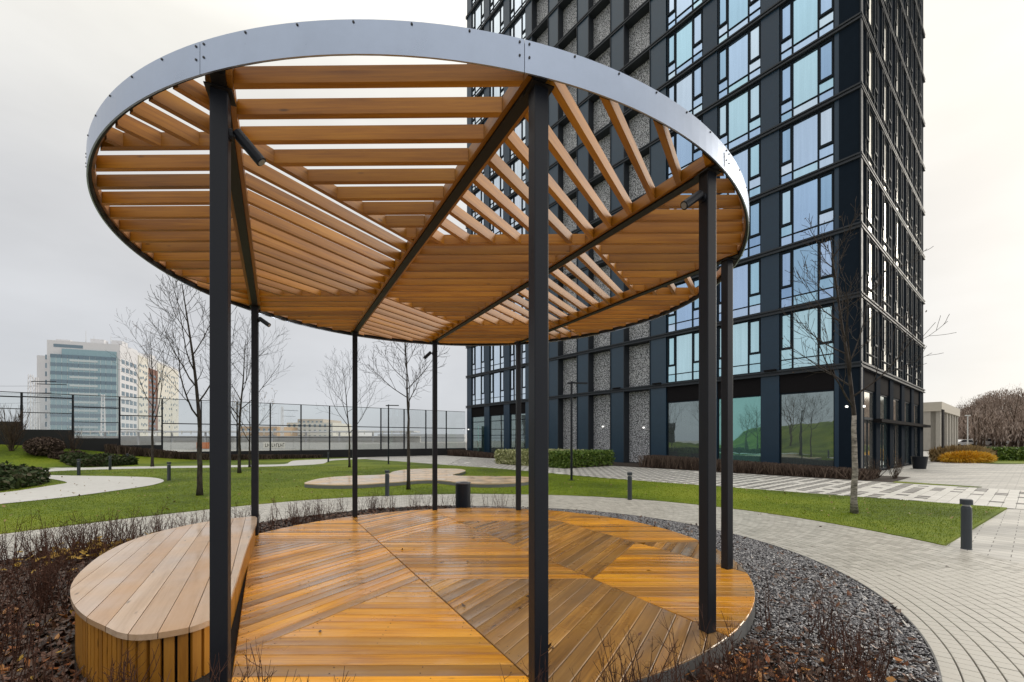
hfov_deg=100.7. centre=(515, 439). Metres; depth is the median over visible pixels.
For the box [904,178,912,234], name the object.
window
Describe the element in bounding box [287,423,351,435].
apartment house
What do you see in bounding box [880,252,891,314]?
window
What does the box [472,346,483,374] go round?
window
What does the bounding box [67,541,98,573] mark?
bare shrub
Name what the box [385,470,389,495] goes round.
bollard
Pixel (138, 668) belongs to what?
bare shrub
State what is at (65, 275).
sky
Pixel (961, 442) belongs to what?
parked car
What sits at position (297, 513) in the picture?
bare shrub
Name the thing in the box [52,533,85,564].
bare shrub
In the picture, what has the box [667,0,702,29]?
window
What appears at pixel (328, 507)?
bare shrub
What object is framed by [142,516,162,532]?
bare shrub
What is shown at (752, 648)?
bare shrub
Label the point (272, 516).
bare shrub
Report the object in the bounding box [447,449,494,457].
dormant hedge
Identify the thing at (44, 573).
bare shrub
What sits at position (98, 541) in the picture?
bare shrub
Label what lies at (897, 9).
window
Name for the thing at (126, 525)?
bare shrub
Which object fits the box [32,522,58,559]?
bare shrub
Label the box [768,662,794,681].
bare shrub
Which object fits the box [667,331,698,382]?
window
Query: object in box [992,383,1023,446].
winter tree
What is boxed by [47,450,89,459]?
scrub bed
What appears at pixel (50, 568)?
bare shrub
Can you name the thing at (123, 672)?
bare shrub
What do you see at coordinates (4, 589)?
bare shrub
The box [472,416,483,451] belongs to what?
lobby window
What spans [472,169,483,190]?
window
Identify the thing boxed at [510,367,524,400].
window
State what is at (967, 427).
car park lamp
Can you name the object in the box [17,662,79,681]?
bare shrub
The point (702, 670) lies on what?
bare shrub
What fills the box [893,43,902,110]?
window
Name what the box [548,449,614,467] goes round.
green hedge
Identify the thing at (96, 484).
winding path
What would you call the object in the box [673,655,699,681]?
bare shrub
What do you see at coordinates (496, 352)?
window
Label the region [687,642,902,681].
fallen orange leaves
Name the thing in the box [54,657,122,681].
bare shrub
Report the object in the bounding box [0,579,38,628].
bare shrub
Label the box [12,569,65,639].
bare shrub
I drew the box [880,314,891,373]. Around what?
window
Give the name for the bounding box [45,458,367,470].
winding path
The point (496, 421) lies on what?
lobby window
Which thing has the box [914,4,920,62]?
window
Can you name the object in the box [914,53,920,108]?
window
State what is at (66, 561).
bare shrub
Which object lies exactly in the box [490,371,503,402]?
window
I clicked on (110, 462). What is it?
bollard
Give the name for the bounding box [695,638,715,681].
bare shrub
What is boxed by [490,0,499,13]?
window
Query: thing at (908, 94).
window
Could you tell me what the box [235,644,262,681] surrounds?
bare shrub
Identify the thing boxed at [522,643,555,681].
bare shrub
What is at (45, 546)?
bare shrub
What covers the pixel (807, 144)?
window
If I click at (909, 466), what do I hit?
ground
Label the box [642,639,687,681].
bare shrub
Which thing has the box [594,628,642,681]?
bare shrub
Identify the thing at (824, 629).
bare shrub
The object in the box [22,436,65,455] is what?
round bush
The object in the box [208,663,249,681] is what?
bare shrub
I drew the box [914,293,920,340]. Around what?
window
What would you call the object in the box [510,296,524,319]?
window
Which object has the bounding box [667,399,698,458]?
lobby window
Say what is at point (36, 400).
lattice mast
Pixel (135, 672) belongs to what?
bare shrub
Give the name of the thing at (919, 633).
path edging
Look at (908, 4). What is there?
window
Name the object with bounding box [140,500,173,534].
bare shrub
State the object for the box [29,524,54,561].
bare shrub
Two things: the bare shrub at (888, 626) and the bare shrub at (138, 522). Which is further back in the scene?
the bare shrub at (138, 522)
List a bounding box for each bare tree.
[104,298,201,466]
[144,275,250,495]
[171,313,291,472]
[231,381,275,466]
[316,345,388,466]
[358,340,449,489]
[779,196,956,513]
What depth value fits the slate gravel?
3.90 m
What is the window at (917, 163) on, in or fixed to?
in the tower block at (801, 110)
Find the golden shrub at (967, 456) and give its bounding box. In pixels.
[937,450,998,462]
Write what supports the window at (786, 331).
in the tower block at (801, 110)
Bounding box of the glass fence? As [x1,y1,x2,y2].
[0,391,464,451]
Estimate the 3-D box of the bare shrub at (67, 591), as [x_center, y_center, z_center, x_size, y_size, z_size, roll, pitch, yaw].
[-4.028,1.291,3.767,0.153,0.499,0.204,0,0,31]
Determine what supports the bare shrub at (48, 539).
on the flower bed at (82, 677)
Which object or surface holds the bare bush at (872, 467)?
on the planting strip
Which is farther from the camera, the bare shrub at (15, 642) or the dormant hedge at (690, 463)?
the dormant hedge at (690, 463)
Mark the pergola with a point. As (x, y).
(235, 243)
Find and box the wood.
[956,388,1023,446]
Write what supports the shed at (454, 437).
on the ground at (909, 466)
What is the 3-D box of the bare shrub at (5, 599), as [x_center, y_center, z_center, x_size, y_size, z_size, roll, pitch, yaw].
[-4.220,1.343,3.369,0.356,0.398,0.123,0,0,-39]
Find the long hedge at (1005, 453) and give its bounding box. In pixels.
[985,446,1023,460]
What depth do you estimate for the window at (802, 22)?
20.71 m
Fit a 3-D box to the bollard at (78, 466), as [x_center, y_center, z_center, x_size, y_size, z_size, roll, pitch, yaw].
[-18.608,1.173,18.079,0.132,0.693,0.131,0,0,0]
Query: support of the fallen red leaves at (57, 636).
on the flower bed at (82, 677)
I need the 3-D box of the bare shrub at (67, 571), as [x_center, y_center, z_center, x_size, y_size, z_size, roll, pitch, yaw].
[-4.348,1.252,4.083,0.343,0.580,0.343,0,0,-38]
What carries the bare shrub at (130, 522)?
on the flower bed at (82, 677)
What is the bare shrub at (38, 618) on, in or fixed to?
on the flower bed at (82, 677)
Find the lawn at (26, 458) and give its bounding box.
[0,444,1006,545]
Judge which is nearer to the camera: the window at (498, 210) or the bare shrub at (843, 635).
the bare shrub at (843, 635)
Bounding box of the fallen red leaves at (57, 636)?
[0,565,74,675]
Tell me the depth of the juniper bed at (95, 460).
23.97 m
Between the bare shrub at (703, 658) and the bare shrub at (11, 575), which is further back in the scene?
the bare shrub at (11, 575)
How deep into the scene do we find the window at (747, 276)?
22.75 m
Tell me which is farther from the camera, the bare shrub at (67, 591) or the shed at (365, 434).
the shed at (365, 434)
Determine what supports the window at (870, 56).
in the tower block at (801, 110)
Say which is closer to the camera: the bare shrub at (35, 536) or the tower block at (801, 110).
the bare shrub at (35, 536)
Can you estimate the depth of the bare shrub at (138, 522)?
5.88 m
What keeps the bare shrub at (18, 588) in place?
on the flower bed at (82, 677)
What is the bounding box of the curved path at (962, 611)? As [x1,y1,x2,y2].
[0,494,1023,681]
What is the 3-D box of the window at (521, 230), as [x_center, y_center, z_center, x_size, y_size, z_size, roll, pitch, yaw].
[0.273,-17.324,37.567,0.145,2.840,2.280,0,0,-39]
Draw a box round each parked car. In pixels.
[958,439,976,445]
[971,438,995,444]
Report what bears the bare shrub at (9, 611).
on the flower bed at (82, 677)
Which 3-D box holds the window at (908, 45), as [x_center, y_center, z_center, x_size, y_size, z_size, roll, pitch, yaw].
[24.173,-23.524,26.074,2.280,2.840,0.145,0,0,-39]
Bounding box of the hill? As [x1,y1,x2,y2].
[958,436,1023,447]
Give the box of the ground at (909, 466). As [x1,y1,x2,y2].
[171,450,934,474]
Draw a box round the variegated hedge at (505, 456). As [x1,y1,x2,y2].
[494,448,583,465]
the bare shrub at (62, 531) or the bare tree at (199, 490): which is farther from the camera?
the bare tree at (199, 490)
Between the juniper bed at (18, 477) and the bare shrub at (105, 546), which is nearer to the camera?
the bare shrub at (105, 546)
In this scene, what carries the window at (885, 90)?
in the tower block at (801, 110)
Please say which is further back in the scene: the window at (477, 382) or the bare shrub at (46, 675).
the window at (477, 382)
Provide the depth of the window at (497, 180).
39.96 m
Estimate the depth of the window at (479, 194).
42.42 m
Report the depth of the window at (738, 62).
22.99 m
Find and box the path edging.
[18,506,941,681]
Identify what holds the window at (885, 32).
in the tower block at (801, 110)
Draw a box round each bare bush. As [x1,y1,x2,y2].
[0,404,30,450]
[54,426,84,451]
[867,457,883,470]
[886,455,905,478]
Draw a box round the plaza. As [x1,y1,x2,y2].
[358,455,1023,563]
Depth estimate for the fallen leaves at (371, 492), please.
11.46 m
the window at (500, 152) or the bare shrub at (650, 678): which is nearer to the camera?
the bare shrub at (650, 678)
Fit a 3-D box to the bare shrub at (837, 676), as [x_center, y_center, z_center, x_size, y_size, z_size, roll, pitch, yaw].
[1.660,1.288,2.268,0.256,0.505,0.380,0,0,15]
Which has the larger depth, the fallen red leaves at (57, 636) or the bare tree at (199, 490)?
the bare tree at (199, 490)
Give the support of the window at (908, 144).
in the tower block at (801, 110)
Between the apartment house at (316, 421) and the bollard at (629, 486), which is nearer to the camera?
the bollard at (629, 486)
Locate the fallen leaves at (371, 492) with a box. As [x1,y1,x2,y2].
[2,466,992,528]
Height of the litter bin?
0.612 m
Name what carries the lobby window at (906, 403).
in the tower block at (801, 110)
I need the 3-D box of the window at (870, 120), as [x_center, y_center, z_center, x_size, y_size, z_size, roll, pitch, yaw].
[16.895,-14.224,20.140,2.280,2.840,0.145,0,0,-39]
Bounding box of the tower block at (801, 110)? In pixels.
[465,0,944,469]
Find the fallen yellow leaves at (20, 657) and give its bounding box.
[2,608,72,679]
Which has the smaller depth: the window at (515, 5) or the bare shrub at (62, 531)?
the bare shrub at (62, 531)
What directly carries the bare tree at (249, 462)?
on the lawn at (26, 458)
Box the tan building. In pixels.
[241,426,297,435]
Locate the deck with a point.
(380, 606)
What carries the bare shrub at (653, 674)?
on the flower bed at (82, 677)
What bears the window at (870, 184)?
in the tower block at (801, 110)
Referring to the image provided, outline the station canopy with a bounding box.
[74,431,420,445]
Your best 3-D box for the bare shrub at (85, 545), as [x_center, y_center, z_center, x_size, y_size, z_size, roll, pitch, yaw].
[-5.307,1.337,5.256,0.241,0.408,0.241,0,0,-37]
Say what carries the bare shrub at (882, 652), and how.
on the flower bed at (82, 677)
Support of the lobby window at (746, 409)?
in the tower block at (801, 110)
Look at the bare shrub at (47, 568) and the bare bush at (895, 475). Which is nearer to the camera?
the bare shrub at (47, 568)
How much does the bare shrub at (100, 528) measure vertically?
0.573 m
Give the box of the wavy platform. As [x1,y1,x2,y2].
[304,468,528,488]
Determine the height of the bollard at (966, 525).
0.693 m
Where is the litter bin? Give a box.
[455,481,470,507]
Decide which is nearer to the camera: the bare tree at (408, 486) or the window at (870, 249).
the bare tree at (408, 486)
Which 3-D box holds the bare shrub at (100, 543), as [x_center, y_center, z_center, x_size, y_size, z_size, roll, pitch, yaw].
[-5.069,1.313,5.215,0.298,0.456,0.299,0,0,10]
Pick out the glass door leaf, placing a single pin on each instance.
(477, 426)
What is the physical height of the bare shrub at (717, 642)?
0.474 m
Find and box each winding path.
[0,475,163,503]
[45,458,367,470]
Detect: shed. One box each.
[358,430,371,435]
[378,434,466,441]
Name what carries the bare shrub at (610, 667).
on the flower bed at (82, 677)
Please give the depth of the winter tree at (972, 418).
94.91 m
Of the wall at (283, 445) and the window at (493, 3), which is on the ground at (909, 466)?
the wall at (283, 445)
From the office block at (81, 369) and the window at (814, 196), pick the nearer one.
the window at (814, 196)
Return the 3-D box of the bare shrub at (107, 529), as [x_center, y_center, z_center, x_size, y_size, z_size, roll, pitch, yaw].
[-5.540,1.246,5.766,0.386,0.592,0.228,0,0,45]
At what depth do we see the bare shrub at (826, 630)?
3.26 m
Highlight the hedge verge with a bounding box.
[995,460,1023,461]
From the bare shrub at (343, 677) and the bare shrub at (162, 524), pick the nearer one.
the bare shrub at (343, 677)
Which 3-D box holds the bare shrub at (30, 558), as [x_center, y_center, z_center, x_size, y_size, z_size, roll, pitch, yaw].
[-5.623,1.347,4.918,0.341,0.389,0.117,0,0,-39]
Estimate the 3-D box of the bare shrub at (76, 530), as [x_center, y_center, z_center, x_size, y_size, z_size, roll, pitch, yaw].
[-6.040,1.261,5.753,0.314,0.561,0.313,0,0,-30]
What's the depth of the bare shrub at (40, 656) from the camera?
2.22 m
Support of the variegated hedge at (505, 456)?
on the plaza
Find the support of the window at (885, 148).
in the tower block at (801, 110)
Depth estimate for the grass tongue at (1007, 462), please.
27.77 m
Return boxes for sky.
[0,0,1023,435]
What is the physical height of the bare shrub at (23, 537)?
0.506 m
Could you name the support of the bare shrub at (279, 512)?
on the flower bed at (82, 677)
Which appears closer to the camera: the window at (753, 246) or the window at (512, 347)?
the window at (753, 246)
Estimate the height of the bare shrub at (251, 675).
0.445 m
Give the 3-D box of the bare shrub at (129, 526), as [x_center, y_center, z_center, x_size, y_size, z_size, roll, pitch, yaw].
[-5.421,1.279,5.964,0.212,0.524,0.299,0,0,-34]
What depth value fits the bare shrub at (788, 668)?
2.35 m
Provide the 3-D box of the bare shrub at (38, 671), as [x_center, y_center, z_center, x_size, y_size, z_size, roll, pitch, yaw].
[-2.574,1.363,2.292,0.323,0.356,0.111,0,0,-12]
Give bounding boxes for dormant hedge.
[104,444,321,459]
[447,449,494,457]
[633,455,887,479]
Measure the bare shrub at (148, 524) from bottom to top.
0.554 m
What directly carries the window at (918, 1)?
in the tower block at (801, 110)
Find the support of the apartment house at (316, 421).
on the ground at (909, 466)
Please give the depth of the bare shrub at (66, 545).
5.34 m
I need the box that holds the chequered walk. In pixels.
[447,457,1023,509]
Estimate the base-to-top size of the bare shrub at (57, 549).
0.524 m
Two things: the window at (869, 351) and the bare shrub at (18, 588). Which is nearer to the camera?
the bare shrub at (18, 588)
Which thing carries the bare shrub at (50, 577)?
on the flower bed at (82, 677)
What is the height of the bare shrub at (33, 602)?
0.577 m
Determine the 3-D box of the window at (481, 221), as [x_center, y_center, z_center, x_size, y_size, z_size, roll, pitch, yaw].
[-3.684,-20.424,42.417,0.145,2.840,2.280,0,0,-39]
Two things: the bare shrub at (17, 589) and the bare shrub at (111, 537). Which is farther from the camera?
the bare shrub at (111, 537)
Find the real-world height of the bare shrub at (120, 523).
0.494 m
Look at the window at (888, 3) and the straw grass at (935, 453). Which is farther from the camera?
the straw grass at (935, 453)
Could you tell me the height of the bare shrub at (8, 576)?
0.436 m
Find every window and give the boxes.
[472,0,483,29]
[472,87,481,96]
[472,91,483,123]
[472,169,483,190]
[472,189,483,218]
[472,218,483,233]
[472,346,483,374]
[472,375,483,404]
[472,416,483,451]
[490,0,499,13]
[490,2,503,33]
[490,87,503,96]
[490,143,503,175]
[490,174,503,207]
[490,207,503,233]
[490,346,503,370]
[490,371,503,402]
[490,414,503,452]
[510,0,524,20]
[510,10,524,39]
[510,117,524,158]
[510,158,524,193]
[510,194,524,226]
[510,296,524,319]
[510,345,524,365]
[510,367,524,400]
[510,413,524,449]
[515,226,524,233]
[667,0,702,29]
[667,9,702,80]
[667,62,702,129]
[667,116,702,178]
[667,278,698,332]
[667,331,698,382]
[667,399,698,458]
[717,0,760,44]
[717,21,760,99]
[717,81,760,149]
[717,140,760,197]
[717,259,760,321]
[717,318,760,376]
[718,199,760,265]
[718,395,760,461]
[780,0,833,60]
[780,36,833,122]
[780,103,833,184]
[780,170,833,245]
[780,236,833,307]
[780,303,833,369]
[780,389,833,466]
[864,0,877,48]
[864,30,877,112]
[864,98,877,176]
[864,166,877,239]
[864,233,877,303]
[864,301,877,366]
[864,390,873,468]
[880,6,891,80]
[880,68,891,139]
[880,129,891,197]
[880,191,891,256]
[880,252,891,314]
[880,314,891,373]
[880,394,887,469]
[883,0,891,22]
[893,0,902,56]
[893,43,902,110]
[893,99,902,164]
[893,156,902,217]
[893,212,902,271]
[893,268,902,325]
[893,324,902,378]
[894,398,898,466]
[904,0,912,35]
[904,22,912,85]
[904,74,912,135]
[904,126,912,184]
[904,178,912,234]
[904,230,912,284]
[904,282,912,333]
[904,333,912,383]
[905,401,908,464]
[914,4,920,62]
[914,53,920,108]
[914,101,920,154]
[914,149,920,201]
[914,197,920,247]
[914,245,920,294]
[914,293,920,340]
[914,341,920,386]
[914,404,917,455]
[916,0,920,15]
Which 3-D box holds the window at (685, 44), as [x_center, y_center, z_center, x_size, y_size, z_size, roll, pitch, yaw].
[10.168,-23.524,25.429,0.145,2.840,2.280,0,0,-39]
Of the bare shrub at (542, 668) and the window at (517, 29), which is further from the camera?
the window at (517, 29)
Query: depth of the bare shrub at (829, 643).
2.57 m
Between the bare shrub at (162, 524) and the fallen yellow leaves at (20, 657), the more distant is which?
the bare shrub at (162, 524)
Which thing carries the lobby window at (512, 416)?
in the tower block at (801, 110)
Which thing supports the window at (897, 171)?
in the tower block at (801, 110)
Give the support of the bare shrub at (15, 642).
on the flower bed at (82, 677)
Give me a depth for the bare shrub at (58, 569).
4.22 m
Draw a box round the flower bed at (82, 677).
[0,507,938,681]
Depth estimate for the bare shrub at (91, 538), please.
5.46 m
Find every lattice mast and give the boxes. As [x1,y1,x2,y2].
[27,374,55,428]
[32,377,66,429]
[100,394,130,435]
[280,407,294,435]
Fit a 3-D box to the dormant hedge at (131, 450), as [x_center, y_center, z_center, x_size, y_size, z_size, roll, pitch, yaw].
[-21.419,0.892,31.417,13.284,1.276,1.418,0,0,-36]
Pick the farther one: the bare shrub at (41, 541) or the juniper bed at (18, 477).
the juniper bed at (18, 477)
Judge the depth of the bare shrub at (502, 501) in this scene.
9.35 m
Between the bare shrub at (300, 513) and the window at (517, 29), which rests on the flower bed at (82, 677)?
the bare shrub at (300, 513)
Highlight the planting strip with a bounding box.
[446,455,909,481]
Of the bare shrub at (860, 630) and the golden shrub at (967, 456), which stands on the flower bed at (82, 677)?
the bare shrub at (860, 630)
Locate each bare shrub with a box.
[0,515,33,564]
[0,523,18,563]
[0,525,28,560]
[0,533,27,577]
[0,559,13,602]
[0,559,20,598]
[0,559,59,623]
[0,560,19,588]
[0,567,41,603]
[0,569,30,611]
[0,573,14,615]
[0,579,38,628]
[0,580,16,614]
[0,585,28,666]
[0,596,22,645]
[0,604,44,681]
[0,609,29,666]
[0,636,57,681]
[4,534,33,573]
[4,601,31,643]
[6,659,67,681]
[8,523,47,561]
[10,541,50,570]
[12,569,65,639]
[12,637,66,681]
[13,548,64,612]
[14,595,42,654]
[17,508,53,562]
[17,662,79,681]
[18,540,56,604]
[21,535,66,576]
[21,543,68,588]
[22,523,64,562]
[23,529,81,573]
[26,559,72,594]
[27,556,49,590]
[28,525,62,559]
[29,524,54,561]
[29,553,60,593]
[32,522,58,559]
[33,531,60,558]
[33,553,53,609]
[34,545,85,600]
[34,570,57,613]
[35,657,95,681]
[40,547,67,592]
[41,571,75,597]
[42,539,60,567]
[42,576,72,617]
[46,520,75,547]
[48,558,78,615]
[52,529,78,559]
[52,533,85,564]
[53,516,66,546]
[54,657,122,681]
[57,545,74,576]
[58,510,84,552]
[58,520,98,549]
[59,526,83,555]
[61,512,103,545]
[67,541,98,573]
[69,516,103,559]
[70,513,90,558]
[75,534,96,560]
[76,520,97,556]
[81,513,112,549]
[83,530,116,558]
[88,512,118,547]
[89,527,109,556]
[91,536,118,556]
[97,511,117,550]
[102,508,128,544]
[102,511,120,545]
[102,639,158,681]
[104,650,136,681]
[108,512,126,540]
[109,513,139,544]
[112,649,160,681]
[116,656,148,681]
[118,504,138,542]
[121,513,138,542]
[130,511,152,538]
[136,507,163,536]
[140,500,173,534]
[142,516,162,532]
[150,506,171,531]
[155,513,172,531]
[158,655,240,681]
[205,650,251,681]
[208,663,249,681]
[232,501,248,517]
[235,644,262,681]
[237,662,288,681]
[244,636,276,681]
[267,509,274,530]
[268,496,292,526]
[269,494,277,530]
[287,499,305,525]
[291,500,307,524]
[306,499,319,521]
[307,666,355,681]
[322,498,334,515]
[495,491,507,507]
[500,655,541,681]
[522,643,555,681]
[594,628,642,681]
[597,634,630,681]
[607,626,677,681]
[612,657,636,681]
[618,671,681,681]
[620,669,668,681]
[623,664,646,681]
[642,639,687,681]
[643,669,671,681]
[653,660,730,681]
[658,611,707,681]
[672,634,719,681]
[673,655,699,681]
[695,603,739,676]
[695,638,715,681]
[705,652,755,681]
[708,651,742,681]
[712,649,748,681]
[713,631,794,681]
[714,611,771,681]
[716,648,758,681]
[717,619,762,681]
[722,640,762,680]
[736,640,763,681]
[738,642,801,681]
[751,648,785,681]
[754,581,782,633]
[758,640,818,681]
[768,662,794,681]
[782,623,834,681]
[799,601,837,650]
[804,649,847,681]
[805,578,826,638]
[806,627,864,681]
[808,591,864,659]
[809,591,834,639]
[820,607,868,681]
[829,638,876,681]
[831,621,875,681]
[832,626,877,681]
[834,605,874,679]
[841,617,873,660]
[842,624,894,681]
[862,645,891,681]
[864,604,907,661]
[870,630,892,670]
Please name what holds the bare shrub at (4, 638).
on the flower bed at (82, 677)
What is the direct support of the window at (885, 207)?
in the tower block at (801, 110)
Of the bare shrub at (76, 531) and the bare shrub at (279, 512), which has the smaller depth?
the bare shrub at (76, 531)
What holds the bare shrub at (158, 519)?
on the flower bed at (82, 677)
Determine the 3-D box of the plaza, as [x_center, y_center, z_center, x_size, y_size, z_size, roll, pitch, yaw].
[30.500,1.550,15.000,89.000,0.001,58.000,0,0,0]
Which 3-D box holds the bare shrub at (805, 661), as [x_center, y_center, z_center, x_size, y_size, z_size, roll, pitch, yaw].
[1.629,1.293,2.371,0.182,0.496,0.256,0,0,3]
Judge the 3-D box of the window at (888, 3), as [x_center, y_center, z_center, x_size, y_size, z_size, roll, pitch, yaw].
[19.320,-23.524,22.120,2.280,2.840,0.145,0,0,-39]
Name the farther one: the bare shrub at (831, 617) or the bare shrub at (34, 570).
the bare shrub at (34, 570)
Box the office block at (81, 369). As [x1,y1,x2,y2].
[37,339,178,435]
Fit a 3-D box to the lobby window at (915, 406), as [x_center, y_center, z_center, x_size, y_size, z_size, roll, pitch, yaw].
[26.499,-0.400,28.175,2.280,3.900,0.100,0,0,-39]
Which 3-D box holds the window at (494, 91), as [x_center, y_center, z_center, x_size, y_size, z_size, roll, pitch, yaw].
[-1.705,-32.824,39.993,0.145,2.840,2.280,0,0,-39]
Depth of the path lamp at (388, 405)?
26.23 m
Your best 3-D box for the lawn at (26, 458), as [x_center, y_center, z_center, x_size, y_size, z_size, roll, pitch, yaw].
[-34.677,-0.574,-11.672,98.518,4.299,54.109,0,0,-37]
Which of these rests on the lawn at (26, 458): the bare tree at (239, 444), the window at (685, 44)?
the bare tree at (239, 444)
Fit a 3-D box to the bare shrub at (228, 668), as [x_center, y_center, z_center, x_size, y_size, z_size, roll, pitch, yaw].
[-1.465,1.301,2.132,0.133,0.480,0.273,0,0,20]
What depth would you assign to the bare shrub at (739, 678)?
2.19 m
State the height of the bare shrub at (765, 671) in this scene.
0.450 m
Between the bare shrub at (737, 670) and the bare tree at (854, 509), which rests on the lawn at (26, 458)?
the bare tree at (854, 509)
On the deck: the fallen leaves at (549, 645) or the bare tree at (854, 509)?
the fallen leaves at (549, 645)
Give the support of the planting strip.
on the plaza
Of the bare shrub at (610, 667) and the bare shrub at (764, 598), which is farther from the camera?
the bare shrub at (764, 598)
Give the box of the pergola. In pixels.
[85,19,749,681]
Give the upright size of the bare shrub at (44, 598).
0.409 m
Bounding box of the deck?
[162,508,754,681]
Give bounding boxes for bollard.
[76,459,80,474]
[108,456,111,469]
[167,462,170,480]
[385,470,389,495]
[627,472,631,499]
[960,499,972,549]
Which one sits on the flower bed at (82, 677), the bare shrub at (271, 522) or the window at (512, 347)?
the bare shrub at (271, 522)
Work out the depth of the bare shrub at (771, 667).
2.35 m
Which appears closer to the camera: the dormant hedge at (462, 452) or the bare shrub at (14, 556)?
the bare shrub at (14, 556)
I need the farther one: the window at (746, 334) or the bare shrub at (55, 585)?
the window at (746, 334)
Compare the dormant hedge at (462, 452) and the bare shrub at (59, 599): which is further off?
the dormant hedge at (462, 452)
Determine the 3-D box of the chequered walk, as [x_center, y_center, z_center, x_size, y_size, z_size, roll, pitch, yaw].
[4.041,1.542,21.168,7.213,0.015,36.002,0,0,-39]
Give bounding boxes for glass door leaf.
[477,426,478,450]
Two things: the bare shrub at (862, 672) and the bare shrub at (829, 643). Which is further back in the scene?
the bare shrub at (829, 643)
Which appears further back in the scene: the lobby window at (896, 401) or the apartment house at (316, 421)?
the apartment house at (316, 421)
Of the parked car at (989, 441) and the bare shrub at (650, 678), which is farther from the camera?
the parked car at (989, 441)
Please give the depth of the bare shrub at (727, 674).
2.09 m
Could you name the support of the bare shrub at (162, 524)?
on the flower bed at (82, 677)
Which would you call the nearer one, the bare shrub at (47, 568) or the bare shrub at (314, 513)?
the bare shrub at (47, 568)
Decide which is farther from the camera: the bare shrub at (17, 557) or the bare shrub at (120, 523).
the bare shrub at (120, 523)
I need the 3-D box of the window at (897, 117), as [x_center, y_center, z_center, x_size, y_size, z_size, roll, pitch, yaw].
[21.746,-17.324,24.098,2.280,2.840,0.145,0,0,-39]
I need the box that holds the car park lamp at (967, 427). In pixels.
[965,415,970,444]
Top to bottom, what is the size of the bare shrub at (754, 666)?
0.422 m
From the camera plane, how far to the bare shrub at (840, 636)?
2.74 m
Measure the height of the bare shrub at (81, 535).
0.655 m
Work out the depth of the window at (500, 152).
39.52 m
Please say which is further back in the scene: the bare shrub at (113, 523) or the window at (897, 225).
the window at (897, 225)
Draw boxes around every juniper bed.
[0,460,50,490]
[60,452,138,466]
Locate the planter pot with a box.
[911,456,927,468]
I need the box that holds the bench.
[70,516,256,681]
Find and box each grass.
[928,443,996,461]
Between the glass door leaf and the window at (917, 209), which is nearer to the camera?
the window at (917, 209)
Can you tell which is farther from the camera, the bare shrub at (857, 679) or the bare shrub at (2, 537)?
the bare shrub at (2, 537)
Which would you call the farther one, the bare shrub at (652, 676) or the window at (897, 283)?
the window at (897, 283)
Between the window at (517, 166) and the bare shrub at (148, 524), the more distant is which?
the window at (517, 166)
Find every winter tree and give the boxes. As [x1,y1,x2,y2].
[956,397,984,444]
[965,395,1010,446]
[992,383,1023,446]
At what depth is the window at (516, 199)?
37.66 m
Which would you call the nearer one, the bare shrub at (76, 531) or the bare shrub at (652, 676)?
the bare shrub at (652, 676)
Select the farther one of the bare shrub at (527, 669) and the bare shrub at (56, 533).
the bare shrub at (56, 533)
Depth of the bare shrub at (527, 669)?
2.16 m
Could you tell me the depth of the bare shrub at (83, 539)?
5.45 m
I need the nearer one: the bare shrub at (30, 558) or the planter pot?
the bare shrub at (30, 558)
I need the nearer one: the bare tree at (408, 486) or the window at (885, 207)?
the bare tree at (408, 486)
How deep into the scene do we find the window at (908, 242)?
26.20 m
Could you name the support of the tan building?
on the ground at (909, 466)
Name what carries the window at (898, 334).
in the tower block at (801, 110)
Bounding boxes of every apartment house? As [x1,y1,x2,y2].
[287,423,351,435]
[298,419,340,422]
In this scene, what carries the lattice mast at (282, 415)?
on the ground at (909, 466)
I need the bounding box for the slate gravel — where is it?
[453,506,941,681]
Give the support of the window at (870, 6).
in the tower block at (801, 110)
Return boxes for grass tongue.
[893,481,979,487]
[990,462,1023,463]
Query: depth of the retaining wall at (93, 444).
30.72 m
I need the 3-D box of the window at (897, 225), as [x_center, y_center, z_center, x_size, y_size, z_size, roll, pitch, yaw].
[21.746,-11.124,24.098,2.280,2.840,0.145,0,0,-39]
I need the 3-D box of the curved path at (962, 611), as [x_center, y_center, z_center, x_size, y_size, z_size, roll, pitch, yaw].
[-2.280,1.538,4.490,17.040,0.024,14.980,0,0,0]
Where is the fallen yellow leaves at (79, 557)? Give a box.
[2,532,153,572]
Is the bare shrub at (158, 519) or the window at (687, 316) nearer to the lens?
the bare shrub at (158, 519)
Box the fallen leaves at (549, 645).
[248,517,654,647]
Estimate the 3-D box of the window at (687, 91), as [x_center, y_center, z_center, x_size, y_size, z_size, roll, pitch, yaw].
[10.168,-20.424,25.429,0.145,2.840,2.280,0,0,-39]
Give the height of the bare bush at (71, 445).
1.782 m
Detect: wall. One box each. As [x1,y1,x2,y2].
[0,422,465,457]
[155,442,466,449]
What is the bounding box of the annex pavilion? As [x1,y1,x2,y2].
[923,402,959,450]
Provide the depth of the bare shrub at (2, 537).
5.20 m
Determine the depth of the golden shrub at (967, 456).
28.26 m
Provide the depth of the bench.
2.89 m
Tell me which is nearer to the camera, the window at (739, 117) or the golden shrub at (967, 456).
the window at (739, 117)
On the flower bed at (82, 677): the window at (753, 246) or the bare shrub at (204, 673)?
the bare shrub at (204, 673)
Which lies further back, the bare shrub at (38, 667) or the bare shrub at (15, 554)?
the bare shrub at (15, 554)
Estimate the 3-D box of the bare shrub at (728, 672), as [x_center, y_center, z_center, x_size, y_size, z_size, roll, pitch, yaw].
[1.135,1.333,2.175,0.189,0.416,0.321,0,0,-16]
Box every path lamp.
[386,404,398,463]
[567,381,587,480]

